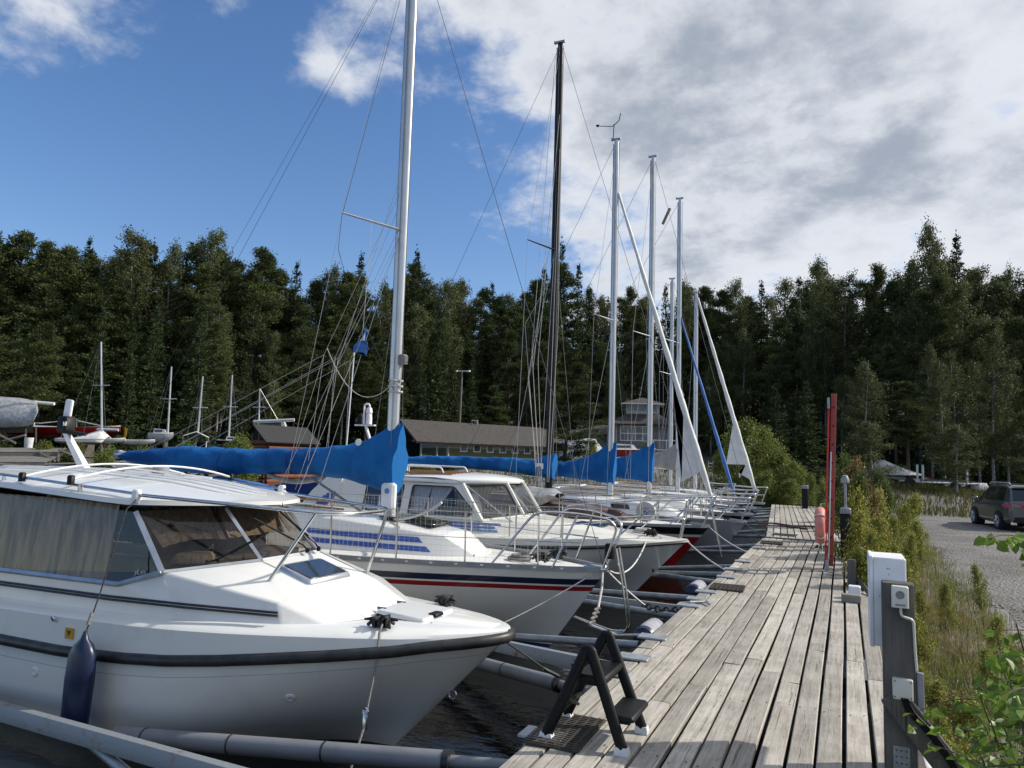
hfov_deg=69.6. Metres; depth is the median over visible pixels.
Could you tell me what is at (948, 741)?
weed plant
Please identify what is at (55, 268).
pine tree
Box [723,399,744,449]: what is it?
spruce tree
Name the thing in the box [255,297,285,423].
spruce tree
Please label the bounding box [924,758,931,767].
white pipe
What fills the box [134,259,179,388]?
pine tree
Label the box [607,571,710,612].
mooring rope
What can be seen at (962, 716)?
weed plant
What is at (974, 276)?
birch tree
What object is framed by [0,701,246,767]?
mooring boom
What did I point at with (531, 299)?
pine tree
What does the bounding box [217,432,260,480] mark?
willow bush
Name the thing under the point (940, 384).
birch tree
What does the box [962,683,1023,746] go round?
birch sapling
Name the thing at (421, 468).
willow bush
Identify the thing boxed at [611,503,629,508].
window
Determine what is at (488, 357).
spruce tree
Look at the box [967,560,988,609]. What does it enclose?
weed plant
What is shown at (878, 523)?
weed plant
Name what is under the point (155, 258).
spruce tree
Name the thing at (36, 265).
pine tree
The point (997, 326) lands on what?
birch tree
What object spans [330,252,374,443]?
spruce tree
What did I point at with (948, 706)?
weed plant
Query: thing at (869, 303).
birch tree
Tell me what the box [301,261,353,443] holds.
birch tree
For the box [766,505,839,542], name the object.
wooden dock
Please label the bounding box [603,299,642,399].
birch tree
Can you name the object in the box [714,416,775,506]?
willow bush
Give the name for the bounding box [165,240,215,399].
pine tree
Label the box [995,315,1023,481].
pine tree
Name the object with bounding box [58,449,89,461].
plank
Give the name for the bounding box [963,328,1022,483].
birch tree
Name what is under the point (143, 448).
willow bush
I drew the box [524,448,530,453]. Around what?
window
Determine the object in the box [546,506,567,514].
window
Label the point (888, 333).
pine tree
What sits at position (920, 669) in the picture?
weed plant
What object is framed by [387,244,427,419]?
spruce tree
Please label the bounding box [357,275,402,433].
tree
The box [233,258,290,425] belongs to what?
pine tree
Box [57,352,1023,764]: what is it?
ground
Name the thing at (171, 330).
birch tree
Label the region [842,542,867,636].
weed plant
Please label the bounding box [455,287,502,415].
pine tree
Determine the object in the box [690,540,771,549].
mooring boom
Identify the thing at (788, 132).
sky
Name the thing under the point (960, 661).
grass
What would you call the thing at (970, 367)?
birch tree
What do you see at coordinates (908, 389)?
pine tree
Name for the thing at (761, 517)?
mooring boom
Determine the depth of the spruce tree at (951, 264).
65.15 m
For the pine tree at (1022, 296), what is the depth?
61.65 m
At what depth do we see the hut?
64.66 m
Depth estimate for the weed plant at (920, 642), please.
7.30 m
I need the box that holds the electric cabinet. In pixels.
[867,550,906,646]
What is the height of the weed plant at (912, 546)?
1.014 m
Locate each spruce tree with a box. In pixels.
[0,286,20,447]
[0,315,27,447]
[3,291,54,447]
[14,251,61,447]
[52,236,96,445]
[62,344,106,459]
[73,300,112,467]
[96,276,151,450]
[99,349,126,450]
[109,325,142,458]
[110,237,165,447]
[111,353,139,460]
[117,304,173,460]
[132,295,175,447]
[155,251,194,446]
[161,261,199,426]
[165,311,205,446]
[168,374,197,446]
[169,303,220,447]
[219,352,257,446]
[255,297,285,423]
[266,261,311,427]
[296,299,330,437]
[313,331,351,447]
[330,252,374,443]
[362,338,389,436]
[370,289,413,430]
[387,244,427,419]
[407,332,428,420]
[421,300,451,421]
[441,336,467,422]
[458,310,477,421]
[461,354,481,423]
[468,347,486,423]
[472,281,509,424]
[517,267,560,427]
[541,236,571,427]
[563,316,588,429]
[564,258,596,419]
[579,285,604,420]
[591,306,616,423]
[598,296,609,410]
[605,335,625,424]
[625,352,646,412]
[645,333,673,416]
[653,284,675,421]
[656,311,676,419]
[660,383,675,444]
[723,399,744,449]
[744,280,778,438]
[755,380,777,457]
[764,386,791,489]
[779,276,820,447]
[786,380,828,494]
[789,285,821,431]
[796,348,829,463]
[837,287,857,450]
[851,323,883,458]
[874,293,904,461]
[898,238,959,466]
[933,230,1003,466]
[947,255,990,455]
[967,268,1002,471]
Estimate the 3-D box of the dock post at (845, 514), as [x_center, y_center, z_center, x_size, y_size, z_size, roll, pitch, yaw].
[5.466,2.208,12.062,0.170,1.420,0.170,-1,-6,24]
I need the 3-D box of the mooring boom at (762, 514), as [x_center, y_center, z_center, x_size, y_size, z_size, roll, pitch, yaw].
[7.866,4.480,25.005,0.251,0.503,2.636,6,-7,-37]
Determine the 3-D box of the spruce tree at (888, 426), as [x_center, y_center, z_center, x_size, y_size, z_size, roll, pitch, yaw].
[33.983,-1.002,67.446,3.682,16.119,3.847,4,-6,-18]
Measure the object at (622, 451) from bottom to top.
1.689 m
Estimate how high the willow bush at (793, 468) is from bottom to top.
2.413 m
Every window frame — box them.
[0,507,262,586]
[113,506,316,552]
[262,550,320,560]
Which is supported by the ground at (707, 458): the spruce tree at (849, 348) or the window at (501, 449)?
the spruce tree at (849, 348)
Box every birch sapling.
[822,460,843,528]
[834,445,854,535]
[847,460,871,528]
[872,469,892,518]
[878,476,898,528]
[902,688,1006,767]
[923,727,1020,767]
[955,651,1023,766]
[956,707,1023,767]
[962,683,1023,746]
[969,720,1023,767]
[973,532,1023,751]
[973,674,1023,767]
[976,756,1023,767]
[984,628,1023,710]
[985,623,1023,695]
[992,687,1023,720]
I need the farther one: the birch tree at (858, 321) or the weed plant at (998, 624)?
the birch tree at (858, 321)
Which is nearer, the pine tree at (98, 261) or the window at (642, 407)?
the window at (642, 407)
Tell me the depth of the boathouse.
53.85 m
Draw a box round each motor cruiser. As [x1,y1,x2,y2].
[0,399,515,744]
[274,353,690,590]
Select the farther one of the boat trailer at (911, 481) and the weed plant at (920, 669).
the boat trailer at (911, 481)
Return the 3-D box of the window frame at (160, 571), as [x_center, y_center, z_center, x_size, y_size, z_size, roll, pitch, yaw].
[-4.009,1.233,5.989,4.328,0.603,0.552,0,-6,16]
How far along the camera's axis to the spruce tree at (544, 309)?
78.81 m
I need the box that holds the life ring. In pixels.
[814,503,825,557]
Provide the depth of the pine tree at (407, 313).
79.16 m
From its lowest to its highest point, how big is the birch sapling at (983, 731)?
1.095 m
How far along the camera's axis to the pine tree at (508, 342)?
73.77 m
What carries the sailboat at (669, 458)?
on the water
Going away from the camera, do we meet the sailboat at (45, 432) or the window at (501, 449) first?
the sailboat at (45, 432)
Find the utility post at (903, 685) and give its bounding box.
[881,580,963,767]
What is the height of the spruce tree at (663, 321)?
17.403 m
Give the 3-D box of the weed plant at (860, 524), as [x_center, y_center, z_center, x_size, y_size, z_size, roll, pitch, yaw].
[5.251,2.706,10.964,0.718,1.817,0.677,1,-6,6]
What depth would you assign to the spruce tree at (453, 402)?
70.70 m
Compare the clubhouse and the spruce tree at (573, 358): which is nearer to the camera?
the clubhouse
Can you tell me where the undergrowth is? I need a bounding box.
[51,396,1023,485]
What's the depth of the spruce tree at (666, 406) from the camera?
74.00 m
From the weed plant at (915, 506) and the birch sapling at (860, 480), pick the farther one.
the weed plant at (915, 506)
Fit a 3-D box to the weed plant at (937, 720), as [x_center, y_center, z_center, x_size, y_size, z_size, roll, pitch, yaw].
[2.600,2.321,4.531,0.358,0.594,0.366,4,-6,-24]
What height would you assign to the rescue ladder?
2.610 m
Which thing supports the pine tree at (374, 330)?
on the ground at (707, 458)
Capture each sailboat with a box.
[3,419,120,466]
[108,0,630,647]
[148,367,173,448]
[216,375,237,475]
[253,388,286,425]
[384,39,722,565]
[458,113,751,549]
[491,155,756,529]
[512,197,759,512]
[552,278,735,495]
[559,291,768,520]
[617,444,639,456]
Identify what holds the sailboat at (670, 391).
on the water
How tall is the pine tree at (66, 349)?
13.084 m
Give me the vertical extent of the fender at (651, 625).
0.216 m
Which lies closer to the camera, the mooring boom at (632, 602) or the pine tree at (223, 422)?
the mooring boom at (632, 602)
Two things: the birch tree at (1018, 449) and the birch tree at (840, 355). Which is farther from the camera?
the birch tree at (840, 355)
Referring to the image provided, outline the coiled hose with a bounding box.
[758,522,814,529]
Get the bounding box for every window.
[259,422,280,425]
[460,445,467,451]
[473,445,480,451]
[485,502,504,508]
[486,446,493,452]
[499,447,505,452]
[512,447,518,453]
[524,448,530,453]
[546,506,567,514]
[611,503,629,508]
[617,445,631,447]
[620,426,646,440]
[640,405,644,410]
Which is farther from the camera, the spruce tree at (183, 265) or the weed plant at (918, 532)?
the spruce tree at (183, 265)
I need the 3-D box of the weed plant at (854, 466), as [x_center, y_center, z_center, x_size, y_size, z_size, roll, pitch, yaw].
[6.636,2.577,14.045,0.899,2.482,0.708,2,-6,-4]
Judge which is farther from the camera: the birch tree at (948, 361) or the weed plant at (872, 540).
the birch tree at (948, 361)
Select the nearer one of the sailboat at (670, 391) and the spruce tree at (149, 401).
the sailboat at (670, 391)
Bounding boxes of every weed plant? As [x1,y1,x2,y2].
[822,503,839,550]
[833,481,873,589]
[837,454,887,533]
[839,504,871,574]
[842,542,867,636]
[851,491,889,543]
[851,544,875,638]
[854,525,884,556]
[862,527,889,551]
[865,484,894,529]
[868,512,896,547]
[881,540,913,579]
[887,514,902,552]
[893,501,914,556]
[896,490,927,536]
[900,530,927,581]
[903,555,925,605]
[909,517,933,563]
[915,586,936,646]
[915,606,938,667]
[916,649,932,690]
[918,661,934,718]
[924,675,957,742]
[929,689,968,738]
[929,712,960,743]
[933,578,960,630]
[941,730,971,760]
[943,695,999,760]
[950,739,989,763]
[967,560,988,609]
[971,645,1007,693]
[982,612,1016,665]
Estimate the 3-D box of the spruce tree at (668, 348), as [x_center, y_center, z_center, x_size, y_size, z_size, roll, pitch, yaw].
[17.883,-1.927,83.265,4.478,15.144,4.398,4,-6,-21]
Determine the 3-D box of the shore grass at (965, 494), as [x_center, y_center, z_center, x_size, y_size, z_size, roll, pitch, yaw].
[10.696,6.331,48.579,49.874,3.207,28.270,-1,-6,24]
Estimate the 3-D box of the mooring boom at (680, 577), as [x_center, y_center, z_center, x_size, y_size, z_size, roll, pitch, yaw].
[2.377,2.943,11.323,0.282,0.501,3.547,3,-6,-16]
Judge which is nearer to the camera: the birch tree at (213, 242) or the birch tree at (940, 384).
the birch tree at (940, 384)
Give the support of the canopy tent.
on the ground at (707, 458)
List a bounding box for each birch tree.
[18,347,61,446]
[71,258,111,394]
[90,224,169,424]
[138,237,196,418]
[167,226,243,391]
[191,300,245,441]
[221,268,250,434]
[230,301,269,431]
[250,331,291,423]
[253,379,290,424]
[278,294,313,410]
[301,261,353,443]
[326,342,356,445]
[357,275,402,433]
[401,301,441,419]
[412,278,470,412]
[421,290,436,420]
[427,321,465,421]
[447,276,483,418]
[493,291,526,424]
[505,296,538,425]
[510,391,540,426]
[511,322,546,423]
[569,282,598,359]
[571,374,595,425]
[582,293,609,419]
[597,359,629,423]
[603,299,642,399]
[623,294,664,392]
[662,275,706,412]
[681,290,705,417]
[697,364,725,455]
[699,342,729,446]
[708,339,749,439]
[712,276,763,418]
[724,324,762,438]
[746,293,780,396]
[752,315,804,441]
[754,276,803,429]
[771,293,807,415]
[785,288,811,329]
[788,343,824,440]
[789,254,854,445]
[795,262,856,327]
[798,301,847,458]
[809,315,850,463]
[810,268,881,452]
[819,374,863,458]
[837,356,893,477]
[839,299,868,430]
[840,419,910,490]
[851,279,886,371]
[876,268,917,461]
[879,268,930,468]
[880,298,948,469]
[894,212,963,475]
[902,252,928,413]
[907,340,943,479]
[912,247,980,478]
[916,358,972,486]
[925,423,987,495]
[927,278,993,479]
[928,350,979,471]
[957,358,998,482]
[963,317,1022,481]
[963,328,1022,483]
[964,263,1011,472]
[969,274,1023,478]
[982,373,1023,482]
[990,261,1023,466]
[995,409,1023,483]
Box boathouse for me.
[399,419,607,458]
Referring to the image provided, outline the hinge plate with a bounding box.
[765,536,839,541]
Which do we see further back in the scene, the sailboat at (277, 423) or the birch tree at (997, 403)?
the sailboat at (277, 423)
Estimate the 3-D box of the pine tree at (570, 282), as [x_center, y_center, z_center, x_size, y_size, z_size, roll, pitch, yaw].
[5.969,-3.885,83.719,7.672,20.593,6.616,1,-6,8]
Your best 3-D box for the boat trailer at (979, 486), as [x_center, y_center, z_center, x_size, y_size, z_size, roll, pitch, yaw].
[27.380,6.043,46.126,5.086,1.370,2.231,1,-6,5]
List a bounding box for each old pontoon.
[0,448,66,457]
[0,456,59,465]
[97,460,212,476]
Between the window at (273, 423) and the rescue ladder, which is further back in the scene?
the window at (273, 423)
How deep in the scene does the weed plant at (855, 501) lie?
12.24 m
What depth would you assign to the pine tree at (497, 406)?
71.72 m
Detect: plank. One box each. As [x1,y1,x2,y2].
[0,434,15,443]
[0,463,32,465]
[2,434,25,442]
[37,451,55,461]
[44,462,89,465]
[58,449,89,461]
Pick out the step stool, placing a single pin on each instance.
(589, 667)
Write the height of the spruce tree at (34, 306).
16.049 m
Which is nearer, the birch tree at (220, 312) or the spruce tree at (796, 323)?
the birch tree at (220, 312)
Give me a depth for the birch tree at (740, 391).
71.69 m
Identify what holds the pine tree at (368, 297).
on the ground at (707, 458)
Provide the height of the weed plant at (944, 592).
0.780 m
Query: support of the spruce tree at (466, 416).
on the ground at (707, 458)
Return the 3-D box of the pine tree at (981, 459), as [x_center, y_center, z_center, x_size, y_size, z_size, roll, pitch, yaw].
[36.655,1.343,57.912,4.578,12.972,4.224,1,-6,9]
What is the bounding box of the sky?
[0,0,1023,355]
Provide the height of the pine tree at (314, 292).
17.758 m
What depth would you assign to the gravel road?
17.15 m
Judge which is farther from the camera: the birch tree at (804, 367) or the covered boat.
the birch tree at (804, 367)
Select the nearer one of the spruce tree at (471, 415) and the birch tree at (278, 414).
the birch tree at (278, 414)
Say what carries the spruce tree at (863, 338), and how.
on the ground at (707, 458)
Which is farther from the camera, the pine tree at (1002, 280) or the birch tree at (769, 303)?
the birch tree at (769, 303)
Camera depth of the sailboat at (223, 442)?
50.95 m
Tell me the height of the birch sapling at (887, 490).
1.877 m
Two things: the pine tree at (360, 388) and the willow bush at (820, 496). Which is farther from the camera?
the pine tree at (360, 388)
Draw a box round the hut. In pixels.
[576,425,615,443]
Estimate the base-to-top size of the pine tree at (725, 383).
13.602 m
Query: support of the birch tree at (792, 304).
on the ground at (707, 458)
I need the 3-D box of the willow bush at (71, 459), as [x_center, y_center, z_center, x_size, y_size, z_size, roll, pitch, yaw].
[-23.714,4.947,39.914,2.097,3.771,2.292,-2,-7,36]
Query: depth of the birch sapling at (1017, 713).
1.98 m
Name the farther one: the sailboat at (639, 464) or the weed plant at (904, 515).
the sailboat at (639, 464)
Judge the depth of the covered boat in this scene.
42.98 m
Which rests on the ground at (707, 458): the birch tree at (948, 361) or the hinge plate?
the birch tree at (948, 361)
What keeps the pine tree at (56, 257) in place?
on the ground at (707, 458)
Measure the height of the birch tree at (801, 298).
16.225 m
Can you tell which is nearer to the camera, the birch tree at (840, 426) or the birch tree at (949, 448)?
the birch tree at (949, 448)
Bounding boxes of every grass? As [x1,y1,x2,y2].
[312,463,984,517]
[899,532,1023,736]
[900,532,1023,767]
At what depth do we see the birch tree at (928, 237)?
63.52 m
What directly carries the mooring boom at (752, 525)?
attached to the wooden dock at (804, 515)
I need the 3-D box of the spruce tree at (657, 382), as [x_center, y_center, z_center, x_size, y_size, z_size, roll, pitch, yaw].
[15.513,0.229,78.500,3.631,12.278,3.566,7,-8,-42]
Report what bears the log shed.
on the ground at (707, 458)
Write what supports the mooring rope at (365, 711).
hanging from the motor cruiser at (214, 612)
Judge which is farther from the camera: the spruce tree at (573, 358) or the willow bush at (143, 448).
the spruce tree at (573, 358)
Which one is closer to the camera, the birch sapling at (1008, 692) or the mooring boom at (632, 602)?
the birch sapling at (1008, 692)
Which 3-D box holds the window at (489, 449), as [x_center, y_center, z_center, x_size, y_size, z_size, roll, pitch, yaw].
[-1.592,4.712,53.460,0.339,0.562,0.550,-1,-6,24]
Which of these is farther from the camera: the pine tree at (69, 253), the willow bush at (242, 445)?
the pine tree at (69, 253)
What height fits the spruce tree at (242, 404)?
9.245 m
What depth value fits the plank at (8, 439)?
41.40 m
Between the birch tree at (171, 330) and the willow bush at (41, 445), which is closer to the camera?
the willow bush at (41, 445)
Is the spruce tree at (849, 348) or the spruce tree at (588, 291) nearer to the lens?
the spruce tree at (849, 348)
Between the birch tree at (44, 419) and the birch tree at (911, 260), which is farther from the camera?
the birch tree at (911, 260)
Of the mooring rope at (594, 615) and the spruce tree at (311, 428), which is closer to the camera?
the mooring rope at (594, 615)
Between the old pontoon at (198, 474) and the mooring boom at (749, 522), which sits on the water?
the old pontoon at (198, 474)
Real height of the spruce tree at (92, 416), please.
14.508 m
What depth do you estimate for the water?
5.97 m
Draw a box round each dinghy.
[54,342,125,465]
[122,439,154,445]
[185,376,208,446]
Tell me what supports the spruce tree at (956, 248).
on the ground at (707, 458)
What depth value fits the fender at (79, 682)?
4.97 m
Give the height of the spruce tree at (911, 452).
21.120 m
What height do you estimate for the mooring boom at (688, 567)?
0.494 m
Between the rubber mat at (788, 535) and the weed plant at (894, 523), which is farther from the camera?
the rubber mat at (788, 535)
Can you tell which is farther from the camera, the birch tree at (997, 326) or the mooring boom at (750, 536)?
the birch tree at (997, 326)
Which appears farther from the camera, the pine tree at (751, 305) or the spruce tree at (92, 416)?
the pine tree at (751, 305)
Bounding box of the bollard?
[841,559,867,603]
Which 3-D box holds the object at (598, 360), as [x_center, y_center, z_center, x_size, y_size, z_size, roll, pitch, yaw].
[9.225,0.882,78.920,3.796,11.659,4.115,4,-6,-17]
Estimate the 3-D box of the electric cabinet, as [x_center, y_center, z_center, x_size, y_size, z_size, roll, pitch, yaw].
[2.046,1.168,4.018,0.177,0.470,0.300,-1,-6,24]
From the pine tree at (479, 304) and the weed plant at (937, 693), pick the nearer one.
the weed plant at (937, 693)
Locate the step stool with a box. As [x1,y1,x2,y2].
[539,630,648,757]
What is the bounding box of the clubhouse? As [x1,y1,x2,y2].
[615,398,674,453]
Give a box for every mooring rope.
[350,624,382,767]
[505,572,595,622]
[507,643,565,679]
[588,571,638,635]
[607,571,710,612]
[609,534,648,573]
[688,542,724,569]
[709,526,746,552]
[745,522,764,537]
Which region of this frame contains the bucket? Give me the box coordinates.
[24,437,33,447]
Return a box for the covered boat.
[0,397,54,442]
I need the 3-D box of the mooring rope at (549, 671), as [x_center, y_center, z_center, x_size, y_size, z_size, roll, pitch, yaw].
[0.283,1.998,5.325,0.781,0.352,0.228,4,-6,-21]
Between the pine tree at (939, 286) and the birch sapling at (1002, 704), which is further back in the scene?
the pine tree at (939, 286)
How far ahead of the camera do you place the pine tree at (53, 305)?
60.62 m
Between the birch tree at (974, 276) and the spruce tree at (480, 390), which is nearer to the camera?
the birch tree at (974, 276)
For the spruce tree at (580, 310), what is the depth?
82.70 m
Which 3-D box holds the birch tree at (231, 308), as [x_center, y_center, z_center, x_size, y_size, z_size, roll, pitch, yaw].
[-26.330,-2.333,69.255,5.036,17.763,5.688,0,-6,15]
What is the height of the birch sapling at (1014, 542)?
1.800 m
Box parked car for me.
[970,481,1023,529]
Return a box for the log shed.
[242,424,320,481]
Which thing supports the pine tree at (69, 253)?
on the ground at (707, 458)
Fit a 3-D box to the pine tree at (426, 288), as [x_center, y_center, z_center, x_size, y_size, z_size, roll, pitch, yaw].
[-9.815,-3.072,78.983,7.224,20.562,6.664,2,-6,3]
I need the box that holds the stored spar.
[253,418,294,422]
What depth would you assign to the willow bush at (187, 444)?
40.75 m
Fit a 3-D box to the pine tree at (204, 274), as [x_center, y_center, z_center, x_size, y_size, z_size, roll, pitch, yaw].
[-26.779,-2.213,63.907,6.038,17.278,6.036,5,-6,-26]
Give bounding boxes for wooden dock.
[499,538,925,767]
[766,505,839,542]
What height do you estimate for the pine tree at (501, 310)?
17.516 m
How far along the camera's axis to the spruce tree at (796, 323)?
71.27 m
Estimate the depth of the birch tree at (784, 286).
74.19 m
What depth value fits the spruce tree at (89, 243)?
68.30 m
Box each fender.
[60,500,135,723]
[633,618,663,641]
[685,580,706,595]
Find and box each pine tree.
[0,229,41,370]
[0,231,20,370]
[0,240,17,314]
[0,249,20,368]
[0,315,14,394]
[0,332,22,447]
[4,321,68,409]
[5,257,39,371]
[7,283,73,424]
[10,238,76,413]
[11,254,76,335]
[41,243,100,445]
[42,247,60,264]
[42,352,88,462]
[50,311,96,447]
[58,250,106,406]
[59,281,122,394]
[69,287,144,422]
[84,246,147,409]
[111,238,172,384]
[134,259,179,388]
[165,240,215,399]
[169,261,237,428]
[183,321,237,443]
[184,248,249,446]
[190,257,246,435]
[221,287,245,432]
[230,246,291,425]
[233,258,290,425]
[247,272,299,402]
[277,304,325,426]
[277,380,314,426]
[283,280,329,426]
[302,392,344,447]
[308,322,351,438]
[315,270,369,433]
[344,315,389,438]
[347,275,377,428]
[347,361,386,440]
[368,288,406,388]
[374,382,414,431]
[384,289,429,373]
[387,262,451,357]
[413,283,440,384]
[418,317,461,414]
[424,282,478,412]
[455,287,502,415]
[472,294,518,418]
[480,385,515,425]
[489,329,529,425]
[500,291,541,426]
[516,278,549,386]
[520,280,541,416]
[531,345,565,424]
[532,361,607,483]
[533,302,573,412]
[539,262,597,391]
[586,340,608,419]
[606,285,647,415]
[626,299,664,394]
[626,351,661,400]
[664,327,703,396]
[668,287,704,340]
[686,306,726,434]
[686,394,711,434]
[687,285,727,414]
[698,289,748,444]
[704,314,740,435]
[732,295,770,418]
[801,279,851,430]
[841,261,893,433]
[844,345,888,462]
[857,279,917,462]
[866,326,903,459]
[870,344,917,475]
[876,380,945,477]
[896,273,973,479]
[954,321,1000,481]
[959,267,988,316]
[976,274,1023,410]
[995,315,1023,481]
[999,374,1023,465]
[1011,271,1023,373]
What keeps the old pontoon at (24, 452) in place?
on the old pontoon at (33, 460)
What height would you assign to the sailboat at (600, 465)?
11.912 m
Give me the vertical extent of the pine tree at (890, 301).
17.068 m
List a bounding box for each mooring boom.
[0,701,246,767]
[111,725,567,767]
[475,658,632,694]
[494,641,651,668]
[513,632,668,648]
[582,599,701,618]
[586,594,709,612]
[590,588,717,600]
[651,572,735,584]
[656,567,741,576]
[658,559,751,569]
[687,546,765,553]
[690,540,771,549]
[733,532,777,537]
[737,526,773,533]
[743,521,774,526]
[747,517,772,523]
[749,514,777,518]
[751,511,777,516]
[752,508,775,512]
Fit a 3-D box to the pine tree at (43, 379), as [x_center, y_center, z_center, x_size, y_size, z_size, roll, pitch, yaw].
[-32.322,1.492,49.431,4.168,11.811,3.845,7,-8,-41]
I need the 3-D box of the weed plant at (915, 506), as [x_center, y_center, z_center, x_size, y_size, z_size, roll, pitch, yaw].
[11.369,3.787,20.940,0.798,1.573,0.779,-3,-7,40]
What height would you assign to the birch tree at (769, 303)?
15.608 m
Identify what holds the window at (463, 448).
in the boathouse
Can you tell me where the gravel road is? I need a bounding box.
[891,492,1023,628]
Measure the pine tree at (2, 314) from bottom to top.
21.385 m
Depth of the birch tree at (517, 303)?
82.68 m
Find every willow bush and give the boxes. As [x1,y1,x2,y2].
[34,439,64,462]
[59,440,94,466]
[90,444,127,467]
[130,444,154,463]
[177,438,199,446]
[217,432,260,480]
[224,437,258,481]
[412,453,437,470]
[583,439,597,456]
[708,449,732,493]
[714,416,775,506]
[715,442,749,495]
[734,464,761,501]
[744,420,790,500]
[750,444,798,506]
[750,469,784,507]
[761,478,801,509]
[776,460,809,506]
[805,473,819,506]
[813,477,828,507]
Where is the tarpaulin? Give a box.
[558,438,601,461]
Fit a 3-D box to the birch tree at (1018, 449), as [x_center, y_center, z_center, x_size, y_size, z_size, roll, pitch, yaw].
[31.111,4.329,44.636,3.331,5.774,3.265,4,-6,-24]
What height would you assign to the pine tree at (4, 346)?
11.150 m
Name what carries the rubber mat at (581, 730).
on the wooden dock at (715, 685)
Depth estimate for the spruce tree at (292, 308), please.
70.86 m
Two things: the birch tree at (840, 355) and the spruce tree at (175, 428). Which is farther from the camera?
the birch tree at (840, 355)
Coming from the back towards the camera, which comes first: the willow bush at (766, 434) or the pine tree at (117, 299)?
the pine tree at (117, 299)
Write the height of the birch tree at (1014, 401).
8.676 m
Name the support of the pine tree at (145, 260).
on the ground at (707, 458)
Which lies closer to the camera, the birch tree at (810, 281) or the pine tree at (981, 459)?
the pine tree at (981, 459)
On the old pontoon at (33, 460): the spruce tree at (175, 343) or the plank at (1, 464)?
the plank at (1, 464)
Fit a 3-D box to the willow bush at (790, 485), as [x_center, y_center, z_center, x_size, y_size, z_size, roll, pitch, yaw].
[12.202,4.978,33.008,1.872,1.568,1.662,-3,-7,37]
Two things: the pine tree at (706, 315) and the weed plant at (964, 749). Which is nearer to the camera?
the weed plant at (964, 749)
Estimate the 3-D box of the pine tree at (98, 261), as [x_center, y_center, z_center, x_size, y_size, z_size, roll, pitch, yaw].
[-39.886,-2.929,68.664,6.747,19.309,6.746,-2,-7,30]
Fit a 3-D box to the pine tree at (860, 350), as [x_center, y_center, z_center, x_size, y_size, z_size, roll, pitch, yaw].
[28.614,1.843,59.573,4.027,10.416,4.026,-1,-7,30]
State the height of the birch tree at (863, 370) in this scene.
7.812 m
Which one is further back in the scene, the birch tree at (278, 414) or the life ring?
the birch tree at (278, 414)
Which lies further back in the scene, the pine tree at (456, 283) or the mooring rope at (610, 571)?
the pine tree at (456, 283)
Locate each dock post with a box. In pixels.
[801,485,807,510]
[840,475,850,562]
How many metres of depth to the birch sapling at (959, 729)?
2.99 m
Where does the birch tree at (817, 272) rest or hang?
on the ground at (707, 458)
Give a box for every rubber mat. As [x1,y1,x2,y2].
[522,713,605,752]
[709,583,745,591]
[761,541,782,544]
[771,533,797,536]
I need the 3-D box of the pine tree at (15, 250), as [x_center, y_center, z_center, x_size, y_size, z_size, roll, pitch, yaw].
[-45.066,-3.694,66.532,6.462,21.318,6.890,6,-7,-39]
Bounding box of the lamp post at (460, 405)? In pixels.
[455,370,470,422]
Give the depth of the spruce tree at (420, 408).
68.86 m
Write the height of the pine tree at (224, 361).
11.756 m
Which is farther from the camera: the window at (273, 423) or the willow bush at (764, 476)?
the window at (273, 423)
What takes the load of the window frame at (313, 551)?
in the motor cruiser at (214, 612)
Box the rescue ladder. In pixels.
[821,394,836,572]
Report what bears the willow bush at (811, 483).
on the ground at (707, 458)
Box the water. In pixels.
[0,482,871,767]
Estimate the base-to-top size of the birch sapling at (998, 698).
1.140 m
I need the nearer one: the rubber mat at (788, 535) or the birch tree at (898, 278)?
the rubber mat at (788, 535)
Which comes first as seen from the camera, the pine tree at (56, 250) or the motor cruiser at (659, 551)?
the motor cruiser at (659, 551)
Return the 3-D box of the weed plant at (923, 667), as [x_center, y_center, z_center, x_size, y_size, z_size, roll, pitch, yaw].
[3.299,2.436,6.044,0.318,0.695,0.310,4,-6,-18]
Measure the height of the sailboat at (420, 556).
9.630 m
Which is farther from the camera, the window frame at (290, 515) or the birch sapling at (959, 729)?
the window frame at (290, 515)
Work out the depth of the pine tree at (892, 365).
57.61 m
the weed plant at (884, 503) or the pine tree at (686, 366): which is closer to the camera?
the weed plant at (884, 503)
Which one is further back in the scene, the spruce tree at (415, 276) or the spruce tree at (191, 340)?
the spruce tree at (415, 276)
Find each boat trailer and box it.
[869,460,929,485]
[917,469,988,491]
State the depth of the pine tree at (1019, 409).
53.56 m
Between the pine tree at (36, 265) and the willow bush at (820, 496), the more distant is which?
the pine tree at (36, 265)
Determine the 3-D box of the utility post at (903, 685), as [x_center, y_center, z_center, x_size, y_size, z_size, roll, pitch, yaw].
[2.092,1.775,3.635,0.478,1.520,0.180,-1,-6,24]
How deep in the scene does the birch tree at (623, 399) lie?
74.14 m
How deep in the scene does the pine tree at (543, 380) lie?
73.73 m
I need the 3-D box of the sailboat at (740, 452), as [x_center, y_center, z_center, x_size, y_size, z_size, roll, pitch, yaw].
[5.595,0.942,28.688,8.335,9.080,2.701,-1,-6,24]
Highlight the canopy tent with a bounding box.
[182,431,208,446]

